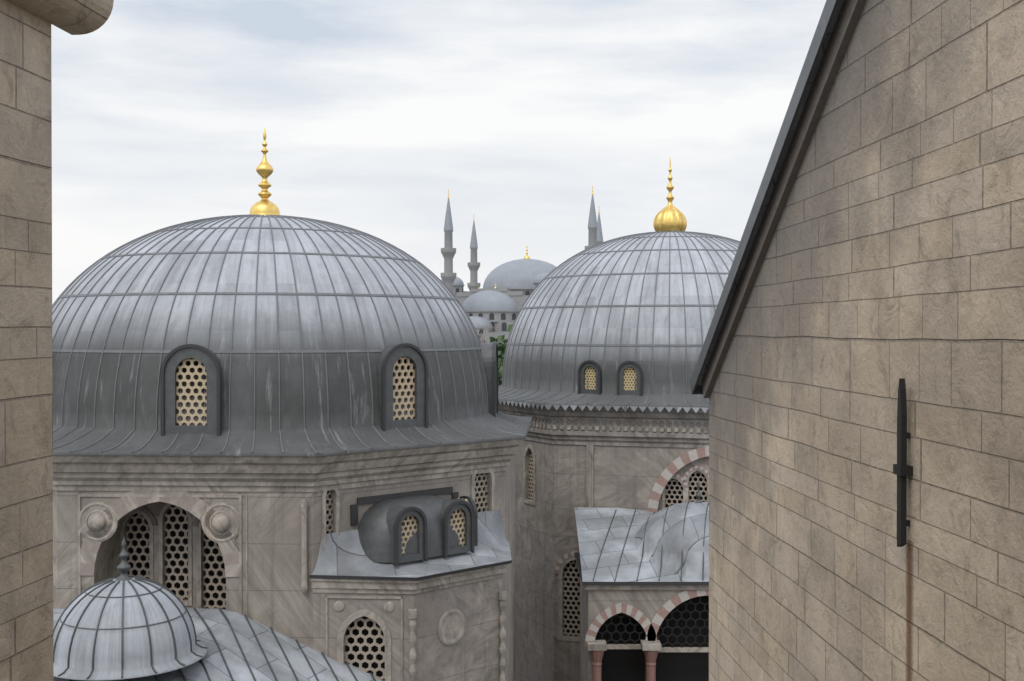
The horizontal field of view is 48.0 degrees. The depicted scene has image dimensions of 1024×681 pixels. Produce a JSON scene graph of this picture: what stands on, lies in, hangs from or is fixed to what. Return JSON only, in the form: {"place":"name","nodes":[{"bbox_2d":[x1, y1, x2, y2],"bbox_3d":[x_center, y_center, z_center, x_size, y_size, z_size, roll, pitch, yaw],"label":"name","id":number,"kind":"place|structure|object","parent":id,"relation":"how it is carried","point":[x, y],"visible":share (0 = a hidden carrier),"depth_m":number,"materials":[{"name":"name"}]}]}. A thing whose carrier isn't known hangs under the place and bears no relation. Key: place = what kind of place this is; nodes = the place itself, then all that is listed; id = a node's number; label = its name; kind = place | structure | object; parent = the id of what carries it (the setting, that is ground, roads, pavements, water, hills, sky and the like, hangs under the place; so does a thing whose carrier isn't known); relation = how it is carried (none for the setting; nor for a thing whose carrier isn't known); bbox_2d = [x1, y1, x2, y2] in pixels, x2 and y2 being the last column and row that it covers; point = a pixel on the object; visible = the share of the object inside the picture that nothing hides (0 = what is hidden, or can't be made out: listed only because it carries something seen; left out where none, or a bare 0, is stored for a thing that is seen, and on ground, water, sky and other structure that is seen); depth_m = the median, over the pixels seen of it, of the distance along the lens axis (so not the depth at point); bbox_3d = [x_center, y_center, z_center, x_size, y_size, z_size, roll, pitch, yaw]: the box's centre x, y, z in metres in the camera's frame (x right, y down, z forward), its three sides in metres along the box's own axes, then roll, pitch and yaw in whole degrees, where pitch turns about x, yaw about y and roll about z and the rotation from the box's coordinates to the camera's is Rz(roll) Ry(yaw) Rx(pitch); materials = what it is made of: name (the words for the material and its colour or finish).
{"place":"outdoors","nodes":[
{"label":"outdoors","id":0,"kind":"place"},
{"bbox_2d":[77,468,511,680],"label":"stone trim","id":1,"kind":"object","parent":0,"point":[363,640],"visible":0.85,"depth_m":28.47,"materials":[{"name":"beige stone"}]},
{"bbox_2d":[51,0,825,304],"label":"sky","id":2,"kind":"structure","parent":0,"point":[369,111],"materials":[{"name":"white"}]},
{"bbox_2d":[504,413,708,680],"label":"stone trim","id":3,"kind":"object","parent":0,"point":[673,645],"visible":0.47,"depth_m":37.89,"materials":[{"name":"beige stone"}]},
{"label":"ground","id":4,"kind":"structure","parent":0,"visible":0},
{"bbox_2d":[0,0,53,680],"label":"buttress wall","id":5,"kind":"structure","parent":4,"relation":"on","point":[26,517],"depth_m":12.67,"materials":[{"name":"beige stone"}]},
{"bbox_2d":[8,0,113,34],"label":"stone ledge","id":6,"kind":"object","parent":5,"relation":"on","point":[76,17],"depth_m":13.14,"materials":[{"name":"beige stone"}]},
{"bbox_2d":[53,454,514,680],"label":"building wall","id":7,"kind":"structure","parent":4,"relation":"on","point":[279,601],"depth_m":28.30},
{"bbox_2d":[160,344,221,436],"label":"arched window","id":8,"kind":"structure","parent":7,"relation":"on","point":[187,357],"depth_m":28.82,"materials":[{"name":"metal"}]},
{"bbox_2d":[53,607,384,680],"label":"lower roof","id":9,"kind":"structure","parent":7,"relation":"attached to","point":[241,647],"depth_m":26.99,"materials":[{"name":"grey metal"}]},
{"bbox_2d":[53,577,206,680],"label":"small dome","id":10,"kind":"structure","parent":9,"relation":"on","point":[136,657],"depth_m":23.98,"materials":[{"name":"grey metal"}]},
{"bbox_2d":[116,538,132,580],"bbox_3d":[-8.450,4.768,25.041,0.440,1.000,0.429,0,0,0],"label":"finial","id":11,"kind":"object","parent":10,"relation":"on","point":[123,567],"visible":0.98,"depth_m":24.98,"materials":[{"name":"grey metal"}]},
{"bbox_2d":[53,576,207,678],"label":"dome ribs","id":12,"kind":"object","parent":10,"relation":"attached to","point":[109,580],"visible":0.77,"depth_m":24.37,"materials":[{"name":"grey metal"}]},
{"bbox_2d":[53,439,522,491],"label":"cornice","id":13,"kind":"structure","parent":7,"relation":"attached to","point":[206,473],"depth_m":28.24,"materials":[{"name":"beige stone"}]},
{"bbox_2d":[52,215,531,456],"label":"dome","id":14,"kind":"structure","parent":7,"relation":"on","point":[295,442],"depth_m":30.11,"materials":[{"name":"grey metal"}]},
{"bbox_2d":[249,128,279,214],"bbox_3d":[-7.730,-5.185,35.957,1.004,2.960,1.004,0,0,0],"label":"finial","id":15,"kind":"object","parent":14,"relation":"on","point":[264,205],"visible":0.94,"depth_m":35.78,"materials":[{"name":"gold metal"}]},
{"bbox_2d":[52,214,531,452],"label":"dome ribs","id":16,"kind":"object","parent":14,"relation":"attached to","point":[256,293],"visible":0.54,"depth_m":31.31,"materials":[{"name":"grey metal"}]},
{"bbox_2d":[377,343,427,430],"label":"arched window","id":17,"kind":"structure","parent":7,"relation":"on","point":[412,357],"depth_m":30.74,"materials":[{"name":"metal"}]},
{"bbox_2d":[310,509,511,577],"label":"roof","id":18,"kind":"structure","parent":7,"relation":"on","point":[343,553],"depth_m":28.74,"materials":[{"name":"grey metal"}]},
{"bbox_2d":[386,506,426,565],"bbox_3d":[-2.848,4.854,29.042,0.980,1.420,1.050,0,1,-42],"label":"dormer window","id":19,"kind":"structure","parent":18,"relation":"on","point":[400,515],"depth_m":28.70,"materials":[{"name":"metal"}]},
{"bbox_2d":[358,495,462,562],"bbox_3d":[-2.378,4.789,29.683,3.240,1.420,1.180,0,1,-42],"label":"dormer","id":20,"kind":"object","parent":18,"relation":"on","point":[374,535],"visible":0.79,"depth_m":29.11,"materials":[{"name":"grey metal"}]},
{"bbox_2d":[441,500,473,557],"bbox_3d":[-1.698,4.845,30.096,0.980,1.420,1.050,0,1,-42],"label":"dormer window","id":21,"kind":"structure","parent":18,"relation":"on","point":[463,510],"depth_m":29.83,"materials":[{"name":"metal"}]},
{"bbox_2d":[450,496,477,545],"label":"window frame","id":22,"kind":"structure","parent":18,"relation":"on","point":[469,500],"depth_m":30.61,"materials":[{"name":"metal"}]},
{"bbox_2d":[480,341,497,417],"bbox_3d":[-1.790,1.227,35.728,2.711,2.400,1.566,0,0,0],"label":"tomb dormer","id":23,"kind":"object","parent":7,"relation":"on","point":[489,352],"visible":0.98,"depth_m":35.01,"materials":[{"name":"metal"}]},
{"bbox_2d":[313,572,505,680],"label":"building wall","id":24,"kind":"structure","parent":4,"relation":"on","point":[473,654],"depth_m":28.57,"materials":[{"name":"stone"}]},
{"bbox_2d":[441,188,456,292],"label":"minaret","id":25,"kind":"object","parent":4,"relation":"on","point":[448,252],"visible":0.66,"depth_m":395.46,"materials":[{"name":"stone"}]},
{"bbox_2d":[467,218,479,290],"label":"minaret","id":26,"kind":"object","parent":4,"relation":"on","point":[473,265],"visible":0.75,"depth_m":478.41,"materials":[{"name":"stone"}]},
{"bbox_2d":[476,323,498,342],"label":"bare tree","id":27,"kind":"object","parent":4,"relation":"on","point":[482,339],"visible":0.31,"depth_m":204.95,"materials":[{"name":"grey plant"}]},
{"bbox_2d":[441,246,555,344],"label":"distant mosque","id":28,"kind":"structure","parent":4,"relation":"on","point":[498,300],"depth_m":406.15,"materials":[{"name":"stone"}]},
{"bbox_2d":[490,335,507,353],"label":"green tree","id":29,"kind":"object","parent":4,"relation":"on","point":[498,338],"visible":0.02,"depth_m":131.81,"materials":[{"name":"green plant"}]},
{"bbox_2d":[491,324,512,385],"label":"green tree","id":30,"kind":"object","parent":4,"relation":"on","point":[500,357],"visible":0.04,"depth_m":89.11,"materials":[{"name":"green plant"}]},
{"bbox_2d":[585,185,597,248],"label":"minaret","id":31,"kind":"object","parent":4,"relation":"on","point":[592,230],"visible":0.32,"depth_m":385.64,"materials":[{"name":"stone"}]},
{"bbox_2d":[597,211,602,243],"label":"minaret","id":32,"kind":"object","parent":4,"relation":"on","point":[599,235],"visible":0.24,"depth_m":445.67,"materials":[{"name":"stone"}]},
{"bbox_2d":[515,439,708,680],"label":"building wall","id":33,"kind":"structure","parent":4,"relation":"on","point":[546,534],"depth_m":42.19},
{"bbox_2d":[578,360,601,394],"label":"arched window","id":34,"kind":"structure","parent":33,"relation":"on","point":[584,366],"depth_m":42.67,"materials":[{"name":"black"}]},
{"bbox_2d":[498,400,708,447],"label":"cornice","id":35,"kind":"structure","parent":33,"relation":"attached to","point":[643,438],"depth_m":41.36,"materials":[{"name":"beige stone"}]},
{"bbox_2d":[498,232,738,407],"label":"dome","id":36,"kind":"structure","parent":33,"relation":"on","point":[660,397],"depth_m":43.24,"materials":[{"name":"grey metal"}]},
{"bbox_2d":[499,400,708,412],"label":"dome eave","id":37,"kind":"object","parent":36,"relation":"attached to","point":[633,408],"visible":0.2,"depth_m":41.04,"materials":[{"name":"grey metal"}]},
{"bbox_2d":[498,231,739,404],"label":"dome ribs","id":38,"kind":"object","parent":36,"relation":"attached to","point":[699,305],"visible":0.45,"depth_m":44.45,"materials":[{"name":"grey metal"}]},
{"bbox_2d":[653,159,686,231],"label":"finial","id":39,"kind":"object","parent":36,"relation":"on","point":[670,216],"visible":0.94,"depth_m":48.25,"materials":[{"name":"gold metal"}]},
{"bbox_2d":[617,361,642,395],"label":"arched window","id":40,"kind":"structure","parent":33,"relation":"on","point":[623,368],"depth_m":41.98,"materials":[{"name":"black"}]},
{"bbox_2d":[580,578,684,680],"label":"arcade","id":41,"kind":"object","parent":33,"relation":"attached to","point":[648,604],"visible":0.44,"depth_m":36.97},
{"bbox_2d":[574,501,708,581],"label":"porch roof","id":42,"kind":"structure","parent":41,"relation":"on","point":[669,543],"depth_m":37.87,"materials":[{"name":"grey metal"}]},
{"bbox_2d":[695,480,701,502],"bbox_3d":[6.350,5.163,39.145,0.320,0.850,0.320,0,0,0],"label":"finial","id":43,"kind":"object","parent":42,"relation":"on","point":[698,495],"visible":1,"depth_m":39.10,"materials":[{"name":"grey metal"}]},
{"bbox_2d":[709,0,1023,680],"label":"buttress wall","id":44,"kind":"structure","parent":4,"relation":"on","point":[894,253],"depth_m":12.65,"materials":[{"name":"beige stone"}]},
{"bbox_2d":[690,0,843,393],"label":"roof edge","id":45,"kind":"object","parent":44,"relation":"attached to","point":[820,39],"visible":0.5,"depth_m":16.46,"materials":[{"name":"black metal"}]},
{"bbox_2d":[701,0,865,397],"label":"roof edge trim","id":46,"kind":"structure","parent":44,"relation":"attached to","point":[839,40],"depth_m":16.16,"materials":[{"name":"metal"}]},
{"bbox_2d":[893,378,912,546],"bbox_3d":[4.130,1.288,12.072,0.185,1.780,0.200,0,0,-3],"label":"metal bracket","id":47,"kind":"object","parent":44,"relation":"attached to","point":[902,470],"visible":0.94,"depth_m":12.02,"materials":[{"name":"black metal"}]},
{"bbox_2d":[908,543,909,627],"bbox_3d":[4.170,5.128,12.097,0.001,6.000,0.220,0,0,-3],"label":"rust stain","id":48,"kind":"object","parent":44,"relation":"attached to","point":[908,574],"visible":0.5,"depth_m":12.09,"materials":[{"name":"brown"}]}
]}

